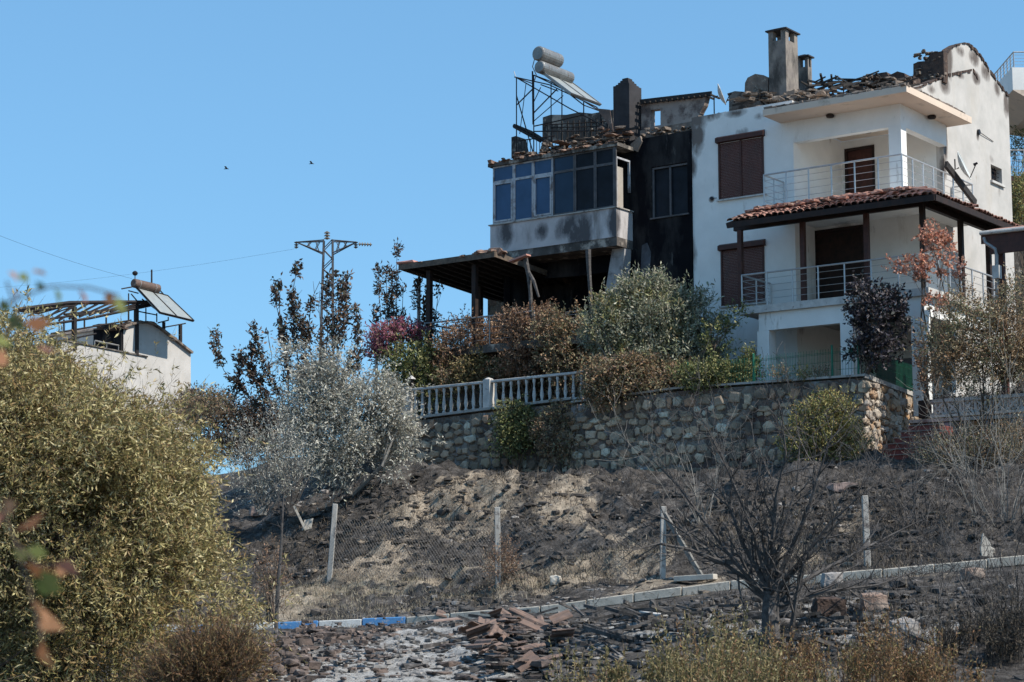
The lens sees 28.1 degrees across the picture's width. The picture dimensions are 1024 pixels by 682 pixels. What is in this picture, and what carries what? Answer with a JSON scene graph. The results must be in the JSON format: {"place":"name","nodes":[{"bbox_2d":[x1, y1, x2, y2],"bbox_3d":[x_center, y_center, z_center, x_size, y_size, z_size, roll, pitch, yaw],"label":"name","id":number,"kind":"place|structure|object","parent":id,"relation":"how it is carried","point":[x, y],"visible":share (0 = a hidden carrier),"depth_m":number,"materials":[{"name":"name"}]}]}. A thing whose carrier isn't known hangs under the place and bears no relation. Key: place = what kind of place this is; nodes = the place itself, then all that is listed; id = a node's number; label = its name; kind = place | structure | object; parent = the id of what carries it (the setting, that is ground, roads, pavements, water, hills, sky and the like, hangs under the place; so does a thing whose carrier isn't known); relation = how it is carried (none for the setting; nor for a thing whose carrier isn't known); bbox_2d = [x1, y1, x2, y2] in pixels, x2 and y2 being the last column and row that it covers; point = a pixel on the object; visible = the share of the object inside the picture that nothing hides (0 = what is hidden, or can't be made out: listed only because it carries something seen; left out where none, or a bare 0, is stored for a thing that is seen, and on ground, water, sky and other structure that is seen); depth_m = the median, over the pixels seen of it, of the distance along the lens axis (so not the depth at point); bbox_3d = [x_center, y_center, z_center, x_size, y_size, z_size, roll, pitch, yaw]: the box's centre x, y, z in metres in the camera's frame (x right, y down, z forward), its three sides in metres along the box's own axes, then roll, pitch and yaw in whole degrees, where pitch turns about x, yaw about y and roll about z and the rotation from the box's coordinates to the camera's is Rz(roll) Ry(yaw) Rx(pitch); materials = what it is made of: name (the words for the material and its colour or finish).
{"place":"outdoors","nodes":[
{"label":"outdoors","id":0,"kind":"place"},
{"bbox_2d":[0,405,1023,681],"bbox_3d":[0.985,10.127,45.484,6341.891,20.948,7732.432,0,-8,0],"label":"ground","id":1,"kind":"structure","parent":0,"point":[654,581],"depth_m":50.55,"materials":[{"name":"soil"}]},
{"bbox_2d":[0,269,125,667],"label":"branch","id":2,"kind":"object","parent":1,"relation":"on","point":[47,584],"visible":1,"depth_m":2.68,"materials":[{"name":"green plant"}]},
{"bbox_2d":[11,320,192,484],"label":"house","id":3,"kind":"structure","parent":1,"relation":"on","point":[176,352],"depth_m":89.54,"materials":[{"name":"white paint"}]},
{"bbox_2d":[17,300,151,354],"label":"pergola","id":4,"kind":"object","parent":3,"relation":"on","point":[136,305],"visible":0.72,"depth_m":86.86,"materials":[{"name":"metal"}]},
{"bbox_2d":[121,270,194,341],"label":"solar heater","id":5,"kind":"object","parent":3,"relation":"on","point":[162,303],"visible":1,"depth_m":89.75,"materials":[{"name":"metal"}]},
{"bbox_2d":[0,281,314,681],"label":"willow bush","id":6,"kind":"object","parent":1,"relation":"on","point":[56,466],"visible":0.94,"depth_m":24.97,"materials":[{"name":"green plant"}]},
{"bbox_2d":[111,600,292,681],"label":"broom bush","id":7,"kind":"object","parent":1,"relation":"on","point":[200,657],"visible":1,"depth_m":20.59,"materials":[{"name":"brown plant"}]},
{"bbox_2d":[161,382,243,444],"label":"olive shrub","id":8,"kind":"object","parent":1,"relation":"on","point":[194,399],"visible":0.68,"depth_m":60.25,"materials":[{"name":"brown plant"}]},
{"bbox_2d":[172,379,308,473],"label":"dark shrub","id":9,"kind":"object","parent":1,"relation":"on","point":[247,410],"visible":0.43,"depth_m":65.94,"materials":[{"name":"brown plant"}]},
{"bbox_2d":[250,532,292,623],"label":"rusty weed","id":10,"kind":"object","parent":1,"relation":"on","point":[269,593],"visible":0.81,"depth_m":43.65,"materials":[{"name":"brown plant"}]},
{"bbox_2d":[211,397,336,518],"bbox_3d":[-6.560,3.237,56.060,3.580,3.468,2.394,0,-8,0],"label":"scorched shrub","id":11,"kind":"object","parent":1,"relation":"on","point":[262,510],"visible":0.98,"depth_m":55.99,"materials":[{"name":"grey plant"}]},
{"bbox_2d":[264,479,294,634],"bbox_3d":[-4.917,4.531,42.744,0.546,3.324,0.694,7,-11,-41],"label":"sapling","id":12,"kind":"object","parent":1,"relation":"on","point":[277,596],"visible":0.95,"depth_m":42.73,"materials":[{"name":"brown plant"}]},
{"bbox_2d":[207,258,368,514],"bbox_3d":[-6.889,1.446,62.370,5.014,7.872,1.904,0,-8,0],"label":"charred tree","id":13,"kind":"object","parent":1,"relation":"on","point":[343,293],"visible":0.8,"depth_m":62.37,"materials":[{"name":"black plant"}]},
{"bbox_2d":[294,231,371,434],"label":"pylon","id":14,"kind":"object","parent":1,"relation":"on","point":[326,233],"visible":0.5,"depth_m":93.46,"materials":[{"name":"metal"}]},
{"bbox_2d":[259,331,447,512],"bbox_3d":[-4.616,2.518,59.193,5.539,5.718,4.165,0,-8,0],"label":"scorched tree","id":15,"kind":"object","parent":1,"relation":"on","point":[326,398],"visible":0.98,"depth_m":58.96,"materials":[{"name":"grey plant"}]},
{"bbox_2d":[359,315,431,401],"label":"bougainvillea","id":16,"kind":"object","parent":1,"relation":"on","point":[377,340],"visible":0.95,"depth_m":67.13,"materials":[{"name":"pink plant"}]},
{"bbox_2d":[367,237,444,415],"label":"charred tree","id":17,"kind":"object","parent":1,"relation":"on","point":[389,313],"visible":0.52,"depth_m":68.67,"materials":[{"name":"black plant"}]},
{"bbox_2d":[241,603,593,681],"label":"brick rubble","id":18,"kind":"object","parent":1,"relation":"on","point":[301,636],"visible":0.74,"depth_m":33.92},
{"bbox_2d":[466,622,490,638],"bbox_3d":[-0.575,4.933,34.958,0.430,0.050,0.307,-18,-31,-10],"label":"roof tile","id":19,"kind":"object","parent":18,"relation":"on","point":[478,630],"visible":1,"depth_m":34.94,"materials":[{"name":"ceramic"}]},
{"bbox_2d":[466,638,496,648],"bbox_3d":[-0.507,4.959,33.584,0.330,0.054,0.462,-20,3,-38],"label":"roof tile","id":20,"kind":"object","parent":18,"relation":"on","point":[480,643],"visible":1,"depth_m":33.52,"materials":[{"name":"ceramic"}]},
{"bbox_2d":[488,624,509,640],"bbox_3d":[-0.234,5.020,34.834,0.330,0.054,0.462,31,27,1],"label":"roof tile","id":21,"kind":"object","parent":18,"relation":"on","point":[494,628],"visible":0.65,"depth_m":34.87,"materials":[{"name":"ceramic"}]},
{"bbox_2d":[371,329,463,415],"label":"green shrub","id":22,"kind":"object","parent":1,"relation":"on","point":[405,365],"visible":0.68,"depth_m":66.35,"materials":[{"name":"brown plant"}]},
{"bbox_2d":[418,303,514,410],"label":"brown shrub","id":23,"kind":"object","parent":1,"relation":"on","point":[453,338],"visible":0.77,"depth_m":66.39,"materials":[{"name":"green plant"}]},
{"bbox_2d":[443,343,500,408],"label":"yellow shrub","id":24,"kind":"object","parent":1,"relation":"on","point":[472,375],"visible":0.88,"depth_m":65.73,"materials":[{"name":"brown plant"}]},
{"bbox_2d":[381,397,578,471],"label":"stone wall","id":25,"kind":"structure","parent":1,"relation":"on","point":[469,434],"depth_m":63.72,"materials":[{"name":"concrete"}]},
{"bbox_2d":[401,371,584,417],"bbox_3d":[-0.635,1.686,63.735,7.082,1.126,0.297,-6,-10,36],"label":"balustrade","id":26,"kind":"object","parent":25,"relation":"on","point":[489,398],"visible":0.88,"depth_m":63.71,"materials":[{"name":"concrete"}]},
{"bbox_2d":[477,393,544,470],"bbox_3d":[0.078,2.771,62.407,2.291,2.542,1.638,0,-8,0],"label":"hanging shrub","id":27,"kind":"object","parent":25,"relation":"hanging from","point":[515,434],"visible":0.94,"depth_m":62.26,"materials":[{"name":"green plant"}]},
{"bbox_2d":[527,394,591,471],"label":"hanging shrub","id":28,"kind":"object","parent":25,"relation":"hanging from","point":[554,408],"visible":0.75,"depth_m":61.53,"materials":[{"name":"brown plant"}]},
{"bbox_2d":[470,531,524,593],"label":"dry shrub","id":29,"kind":"object","parent":1,"relation":"on","point":[506,558],"visible":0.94,"depth_m":48.17,"materials":[{"name":"brown plant"}]},
{"bbox_2d":[425,354,580,408],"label":"shrub","id":30,"kind":"object","parent":1,"relation":"on","point":[444,374],"visible":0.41,"depth_m":65.80,"materials":[{"name":"brown plant"}]},
{"bbox_2d":[487,297,564,401],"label":"rust shrub","id":31,"kind":"object","parent":1,"relation":"on","point":[516,354],"visible":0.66,"depth_m":65.09,"materials":[{"name":"brown plant"}]},
{"bbox_2d":[512,650,539,671],"bbox_3d":[0.211,4.955,31.710,0.380,0.044,0.271,-32,39,-21],"label":"roof tile","id":32,"kind":"object","parent":1,"relation":"on","point":[522,666],"visible":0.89,"depth_m":31.69,"materials":[{"name":"ceramic"}]},
{"bbox_2d":[199,470,875,628],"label":"dry grass","id":33,"kind":"structure","parent":1,"relation":"on","point":[377,588],"depth_m":49.03,"materials":[{"name":"plant"}]},
{"bbox_2d":[515,298,597,397],"bbox_3d":[1.765,0.492,64.165,2.959,3.918,2.269,4,-9,-28],"label":"mixed shrub","id":34,"kind":"object","parent":1,"relation":"on","point":[561,328],"visible":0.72,"depth_m":64.06,"materials":[{"name":"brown plant"}]},
{"bbox_2d":[412,78,719,414],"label":"house","id":35,"kind":"structure","parent":1,"relation":"on","point":[618,199],"depth_m":66.35,"materials":[{"name":"paint"}]},
{"bbox_2d":[396,248,598,365],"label":"pergola","id":36,"kind":"object","parent":35,"relation":"on","point":[478,275],"visible":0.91,"depth_m":67.33,"materials":[{"name":"brown wood"}]},
{"bbox_2d":[493,164,513,223],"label":"window","id":37,"kind":"structure","parent":35,"relation":"in","point":[503,176],"depth_m":68.01,"materials":[{"name":"blue glass"}]},
{"bbox_2d":[514,161,532,220],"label":"window","id":38,"kind":"structure","parent":35,"relation":"in","point":[523,171],"depth_m":67.53,"materials":[{"name":"blue glass"}]},
{"bbox_2d":[533,157,552,217],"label":"window","id":39,"kind":"structure","parent":35,"relation":"in","point":[542,168],"depth_m":67.07,"materials":[{"name":"blue glass"}]},
{"bbox_2d":[513,46,613,151],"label":"solar heater","id":40,"kind":"object","parent":35,"relation":"on","point":[548,64],"visible":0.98,"depth_m":68.11,"materials":[{"name":"metal"}]},
{"bbox_2d":[553,154,574,214],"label":"window","id":41,"kind":"structure","parent":35,"relation":"in","point":[563,166],"depth_m":66.58,"materials":[{"name":"blue glass"}]},
{"bbox_2d":[575,150,594,211],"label":"window","id":42,"kind":"structure","parent":35,"relation":"in","point":[584,161],"depth_m":66.10,"materials":[{"name":"blue glass"}]},
{"bbox_2d":[595,147,612,208],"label":"window","id":43,"kind":"structure","parent":35,"relation":"in","point":[603,157],"depth_m":65.66,"materials":[{"name":"blue glass"}]},
{"bbox_2d":[617,156,630,207],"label":"window","id":44,"kind":"structure","parent":35,"relation":"in","point":[619,170],"depth_m":65.66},
{"bbox_2d":[650,163,688,219],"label":"window","id":45,"kind":"structure","parent":35,"relation":"in","point":[669,184],"depth_m":65.28,"materials":[{"name":"black glass"}]},
{"bbox_2d":[149,555,1023,631],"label":"kerb","id":46,"kind":"structure","parent":1,"relation":"on","point":[642,596],"depth_m":44.77,"materials":[{"name":"white paint"}]},
{"bbox_2d":[327,495,870,587],"bbox_3d":[1.200,4.706,48.092,14.989,2.363,1.400,-5,-10,33],"label":"wire fence","id":47,"kind":"object","parent":1,"relation":"on","point":[662,566],"visible":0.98,"depth_m":48.23,"materials":[{"name":"metal"}]},
{"bbox_2d":[182,423,1023,630],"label":"clods","id":48,"kind":"object","parent":1,"relation":"on","point":[374,494],"visible":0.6,"depth_m":52.86,"materials":[{"name":"soil"}]},
{"bbox_2d":[255,453,1016,679],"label":"pale stones","id":49,"kind":"object","parent":1,"relation":"on","point":[324,491],"visible":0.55,"depth_m":46.18,"materials":[{"name":"stone"}]},
{"bbox_2d":[276,574,1023,681],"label":"ashy litter","id":50,"kind":"object","parent":1,"relation":"on","point":[388,647],"visible":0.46,"depth_m":34.45,"materials":[{"name":"grey wood"}]},
{"bbox_2d":[569,262,746,387],"bbox_3d":[4.381,0.017,61.544,4.940,5.130,3.828,4,-9,-26],"label":"olive tree","id":51,"kind":"object","parent":1,"relation":"on","point":[621,322],"visible":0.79,"depth_m":61.36,"materials":[{"name":"green plant"}]},
{"bbox_2d":[571,377,756,523],"bbox_3d":[3.684,2.936,49.523,4.571,4.270,4.079,0,-8,0],"label":"bare shrub","id":52,"kind":"object","parent":1,"relation":"on","point":[698,507],"visible":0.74,"depth_m":49.69,"materials":[{"name":"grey plant"}]},
{"bbox_2d":[368,565,1023,681],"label":"charred debris","id":53,"kind":"object","parent":1,"relation":"on","point":[616,636],"visible":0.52,"depth_m":34.36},
{"bbox_2d":[519,615,549,632],"bbox_3d":[0.401,5.060,36.596,0.462,0.054,0.330,20,33,21],"label":"roof tile","id":54,"kind":"object","parent":53,"relation":"on","point":[527,621],"visible":0.88,"depth_m":36.58,"materials":[{"name":"ceramic"}]},
{"bbox_2d":[548,609,572,624],"bbox_3d":[0.865,4.898,36.419,0.382,0.045,0.273,-20,23,-11],"label":"roof tile","id":55,"kind":"object","parent":53,"relation":"on","point":[560,616],"visible":1,"depth_m":36.39,"materials":[{"name":"ceramic"}]},
{"bbox_2d":[550,628,574,638],"bbox_3d":[0.851,4.900,34.357,0.394,0.046,0.282,-3,-37,-10],"label":"roof tile","id":56,"kind":"object","parent":53,"relation":"on","point":[565,632],"visible":1,"depth_m":34.34,"materials":[{"name":"ceramic"}]},
{"bbox_2d":[674,574,717,581],"bbox_3d":[4.068,5.250,45.393,0.957,0.158,0.250,-4,-9,28],"label":"board","id":57,"kind":"object","parent":1,"relation":"on","point":[694,577],"visible":1,"depth_m":45.27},
{"bbox_2d":[665,341,770,397],"bbox_3d":[5.955,0.928,59.048,3.092,1.904,1.824,0,-8,0],"label":"hedge","id":58,"kind":"object","parent":1,"relation":"on","point":[726,369],"visible":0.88,"depth_m":58.85,"materials":[{"name":"green plant"}]},
{"bbox_2d":[696,297,753,363],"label":"leafy branch shrub","id":59,"kind":"object","parent":1,"relation":"on","point":[716,330],"visible":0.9,"depth_m":60.15,"materials":[{"name":"green plant"}]},
{"bbox_2d":[545,601,923,681],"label":"weeds","id":60,"kind":"object","parent":1,"relation":"on","point":[671,661],"visible":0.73,"depth_m":25.86,"materials":[{"name":"plant"}]},
{"bbox_2d":[567,373,919,471],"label":"retaining wall","id":61,"kind":"structure","parent":1,"relation":"on","point":[746,398],"depth_m":58.55,"materials":[{"name":"stone"}]},
{"bbox_2d":[563,346,704,420],"bbox_3d":[4.069,1.272,60.528,5.145,2.480,3.138,0,-8,0],"label":"autumn shrub","id":62,"kind":"object","parent":61,"relation":"on","point":[605,378],"visible":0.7,"depth_m":60.27,"materials":[{"name":"brown plant"}]},
{"bbox_2d":[764,362,795,389],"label":"weed tuft","id":63,"kind":"object","parent":61,"relation":"on","point":[775,373],"visible":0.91,"depth_m":57.02,"materials":[{"name":"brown plant"}]},
{"bbox_2d":[687,342,912,389],"bbox_3d":[8.512,1.141,59.625,5.562,1.291,4.064,-6,-10,36],"label":"wire fence","id":64,"kind":"object","parent":61,"relation":"on","point":[814,363],"visible":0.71,"depth_m":57.76,"materials":[{"name":"metal"}]},
{"bbox_2d":[839,268,917,377],"bbox_3d":[10.108,-0.401,56.549,2.086,3.289,2.319,-4,-9,27],"label":"purple-leaved small tree","id":65,"kind":"object","parent":61,"relation":"on","point":[870,306],"visible":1,"depth_m":56.18,"materials":[{"name":"purple plant"}]},
{"bbox_2d":[586,332,976,650],"bbox_3d":[4.379,2.641,33.098,6.449,5.547,3.440,0,-8,0],"label":"bare tree","id":66,"kind":"object","parent":1,"relation":"on","point":[769,591],"visible":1,"depth_m":32.96,"materials":[{"name":"brown plant"}]},
{"bbox_2d":[577,603,995,681],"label":"russet weeds","id":67,"kind":"object","parent":1,"relation":"on","point":[928,671],"visible":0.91,"depth_m":27.11,"materials":[{"name":"plant"}]},
{"bbox_2d":[811,596,846,617],"bbox_3d":[5.332,4.513,34.453,0.606,0.442,0.485,0,-8,0],"label":"brick masonry chunk","id":68,"kind":"object","parent":1,"relation":"on","point":[831,605],"visible":0.65,"depth_m":34.27,"materials":[{"name":"brick"}]},
{"bbox_2d":[773,383,886,467],"bbox_3d":[8.410,2.423,54.641,2.994,2.449,2.500,0,-8,0],"label":"laurel bush","id":69,"kind":"object","parent":1,"relation":"on","point":[826,402],"visible":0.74,"depth_m":54.31,"materials":[{"name":"green plant"}]},
{"bbox_2d":[820,572,842,586],"bbox_3d":[6.356,4.749,40.734,0.441,0.308,0.394,0,-8,0],"label":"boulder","id":70,"kind":"object","parent":1,"relation":"on","point":[829,578],"visible":0.64,"depth_m":40.59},
{"bbox_2d":[826,482,857,491],"bbox_3d":[8.118,3.620,50.384,0.783,0.282,0.518,0,-8,0],"label":"boulder","id":71,"kind":"object","parent":1,"relation":"on","point":[843,485],"visible":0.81,"depth_m":50.16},
{"bbox_2d":[692,27,1017,416],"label":"house","id":72,"kind":"structure","parent":1,"relation":"on","point":[782,131],"depth_m":63.23,"materials":[{"name":"white paint"}]},
{"bbox_2d":[715,129,766,201],"bbox_3d":[7.138,-5.458,63.747,1.747,2.078,0.220,-6,-10,36],"label":"window","id":73,"kind":"structure","parent":72,"relation":"in","point":[734,191],"depth_m":63.75,"materials":[{"name":"wood"}]},
{"bbox_2d":[717,239,765,307],"bbox_3d":[7.133,-2.084,63.258,1.666,2.007,0.220,-6,-10,36],"label":"window","id":74,"kind":"structure","parent":72,"relation":"in","point":[752,246],"depth_m":63.27,"materials":[{"name":"wood"}]},
{"bbox_2d":[815,224,863,298],"bbox_3d":[10.062,-2.119,62.813,1.721,2.735,0.170,-6,-10,36],"label":"door","id":75,"kind":"structure","parent":72,"relation":"in","point":[841,244],"depth_m":62.90,"materials":[{"name":"wood"}]},
{"bbox_2d":[844,145,875,193],"bbox_3d":[11.063,-4.860,64.875,1.043,2.614,0.170,-6,-10,36],"label":"door","id":76,"kind":"structure","parent":72,"relation":"in","point":[863,152],"depth_m":64.96,"materials":[{"name":"wood"}]},
{"bbox_2d":[726,186,1022,308],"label":"canopy","id":77,"kind":"object","parent":72,"relation":"on","point":[923,198],"visible":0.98,"depth_m":59.62,"materials":[{"name":"ceramic"}]},
{"bbox_2d":[944,161,976,203],"bbox_3d":[13.641,-4.778,62.244,0.100,1.032,2.155,-6,-10,36],"label":"fallen board","id":78,"kind":"object","parent":72,"relation":"on","point":[958,180],"visible":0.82,"depth_m":62.13,"materials":[{"name":"brown wood"}]},
{"bbox_2d":[954,151,977,179],"bbox_3d":[13.720,-5.332,62.138,0.730,0.904,0.653,4,-9,-28],"label":"satellite dish","id":79,"kind":"object","parent":72,"relation":"attached to","point":[962,165],"visible":1,"depth_m":62.00,"materials":[{"name":"metal"}]},
{"bbox_2d":[860,592,888,614],"bbox_3d":[6.110,4.455,34.580,0.475,0.436,0.419,0,-8,0],"label":"boulder","id":80,"kind":"object","parent":1,"relation":"on","point":[881,599],"visible":0.69,"depth_m":34.43,"materials":[{"name":"stone"}]},
{"bbox_2d":[777,364,1023,531],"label":"bare shrub","id":81,"kind":"object","parent":1,"relation":"on","point":[905,508],"visible":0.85,"depth_m":46.60,"materials":[{"name":"brown plant"}]},
{"bbox_2d":[889,617,920,641],"bbox_3d":[6.278,4.630,32.691,0.531,0.462,0.467,0,-8,0],"label":"boulder","id":82,"kind":"object","parent":1,"relation":"on","point":[911,624],"visible":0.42,"depth_m":32.52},
{"bbox_2d":[880,423,953,459],"bbox_3d":[11.053,2.993,55.851,1.940,1.292,1.430,-6,-10,36],"label":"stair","id":83,"kind":"object","parent":1,"relation":"on","point":[898,454],"visible":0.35,"depth_m":55.35,"materials":[{"name":"stone"}]},
{"bbox_2d":[821,544,1013,657],"bbox_3d":[6.087,4.251,31.785,2.856,2.250,2.264,4,-9,-26],"label":"bare shrub","id":84,"kind":"object","parent":1,"relation":"on","point":[927,614],"visible":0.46,"depth_m":31.91,"materials":[{"name":"brown plant"}]},
{"bbox_2d":[851,476,1023,586],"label":"bare shrub","id":85,"kind":"object","parent":1,"relation":"on","point":[959,551],"visible":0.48,"depth_m":37.93,"materials":[{"name":"brown plant"}]},
{"bbox_2d":[853,380,1023,650],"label":"bare shrub","id":86,"kind":"object","parent":1,"relation":"on","point":[972,574],"visible":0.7,"depth_m":32.94,"materials":[{"name":"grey plant"}]},
{"bbox_2d":[864,343,1023,478],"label":"bare shrub","id":87,"kind":"object","parent":1,"relation":"on","point":[963,454],"visible":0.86,"depth_m":49.83,"materials":[{"name":"grey plant"}]},
{"bbox_2d":[891,403,1023,470],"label":"scrub","id":88,"kind":"object","parent":1,"relation":"on","point":[971,438],"visible":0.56,"depth_m":52.42,"materials":[{"name":"brown plant"}]},
{"bbox_2d":[901,286,1023,527],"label":"bare shrub","id":89,"kind":"object","parent":1,"relation":"on","point":[1002,502],"visible":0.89,"depth_m":45.81,"materials":[{"name":"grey plant"}]},
{"bbox_2d":[902,265,1023,470],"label":"scorched bush","id":90,"kind":"object","parent":1,"relation":"on","point":[957,343],"visible":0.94,"depth_m":52.56,"materials":[{"name":"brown plant"}]},
{"bbox_2d":[909,414,1023,458],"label":"stone wall","id":91,"kind":"structure","parent":1,"relation":"on","point":[945,421],"depth_m":55.28,"materials":[{"name":"stone"}]},
{"bbox_2d":[881,217,968,393],"bbox_3d":[11.393,-0.961,56.327,2.360,4.866,1.579,0,-8,0],"label":"tree","id":92,"kind":"object","parent":91,"relation":"on","point":[940,239],"visible":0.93,"depth_m":56.41,"materials":[{"name":"brown plant"}]},
{"bbox_2d":[918,400,931,418],"bbox_3d":[11.370,1.887,56.373,0.288,0.492,0.280,-6,-10,36],"label":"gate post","id":93,"kind":"object","parent":91,"relation":"on","point":[922,409],"visible":0.82,"depth_m":56.28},
{"bbox_2d":[909,324,933,412],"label":"climbing shrub","id":94,"kind":"object","parent":93,"relation":"attached to","point":[921,375],"visible":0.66,"depth_m":56.31,"materials":[{"name":"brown plant"}]},
{"bbox_2d":[930,393,1023,417],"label":"lattice balustrade","id":95,"kind":"object","parent":91,"relation":"on","point":[971,413],"visible":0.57,"depth_m":55.47,"materials":[{"name":"concrete"}]},
{"bbox_2d":[920,561,1023,669],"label":"grey stalks","id":96,"kind":"object","parent":1,"relation":"on","point":[1001,625],"visible":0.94,"depth_m":30.86,"materials":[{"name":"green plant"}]},
{"bbox_2d":[960,567,984,579],"bbox_3d":[8.629,4.367,38.331,0.405,0.256,0.433,1,-8,-9],"label":"boulder","id":97,"kind":"object","parent":1,"relation":"on","point":[982,574],"visible":0.58,"depth_m":38.16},
{"bbox_2d":[933,382,1023,418],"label":"hedge","id":98,"kind":"object","parent":1,"relation":"on","point":[1016,390],"visible":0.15,"depth_m":57.81,"materials":[{"name":"brown plant"}]},
{"bbox_2d":[979,225,1023,414],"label":"house","id":99,"kind":"structure","parent":1,"relation":"on","point":[999,242],"depth_m":55.90,"materials":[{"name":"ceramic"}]},
{"bbox_2d":[994,51,1023,136],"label":"house","id":100,"kind":"structure","parent":1,"relation":"on","point":[1011,81],"depth_m":83.27,"materials":[{"name":"white paint"}]},
{"bbox_2d":[1010,150,1023,391],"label":"shed","id":101,"kind":"structure","parent":1,"relation":"on","point":[1017,266],"depth_m":73.16,"materials":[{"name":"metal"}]},
{"bbox_2d":[0,0,1023,475],"label":"sky","id":102,"kind":"structure","parent":0,"point":[121,121],"materials":[{"name":"blue"}]},
{"bbox_2d":[1009,125,1023,175],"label":"tree","id":103,"kind":"object","parent":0,"point":[1015,142],"visible":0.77,"depth_m":85.98,"materials":[{"name":"plant"}]},
{"bbox_2d":[1011,159,1023,330],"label":"tree","id":104,"kind":"object","parent":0,"point":[1018,187],"visible":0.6,"depth_m":70.56,"materials":[{"name":"green plant"}]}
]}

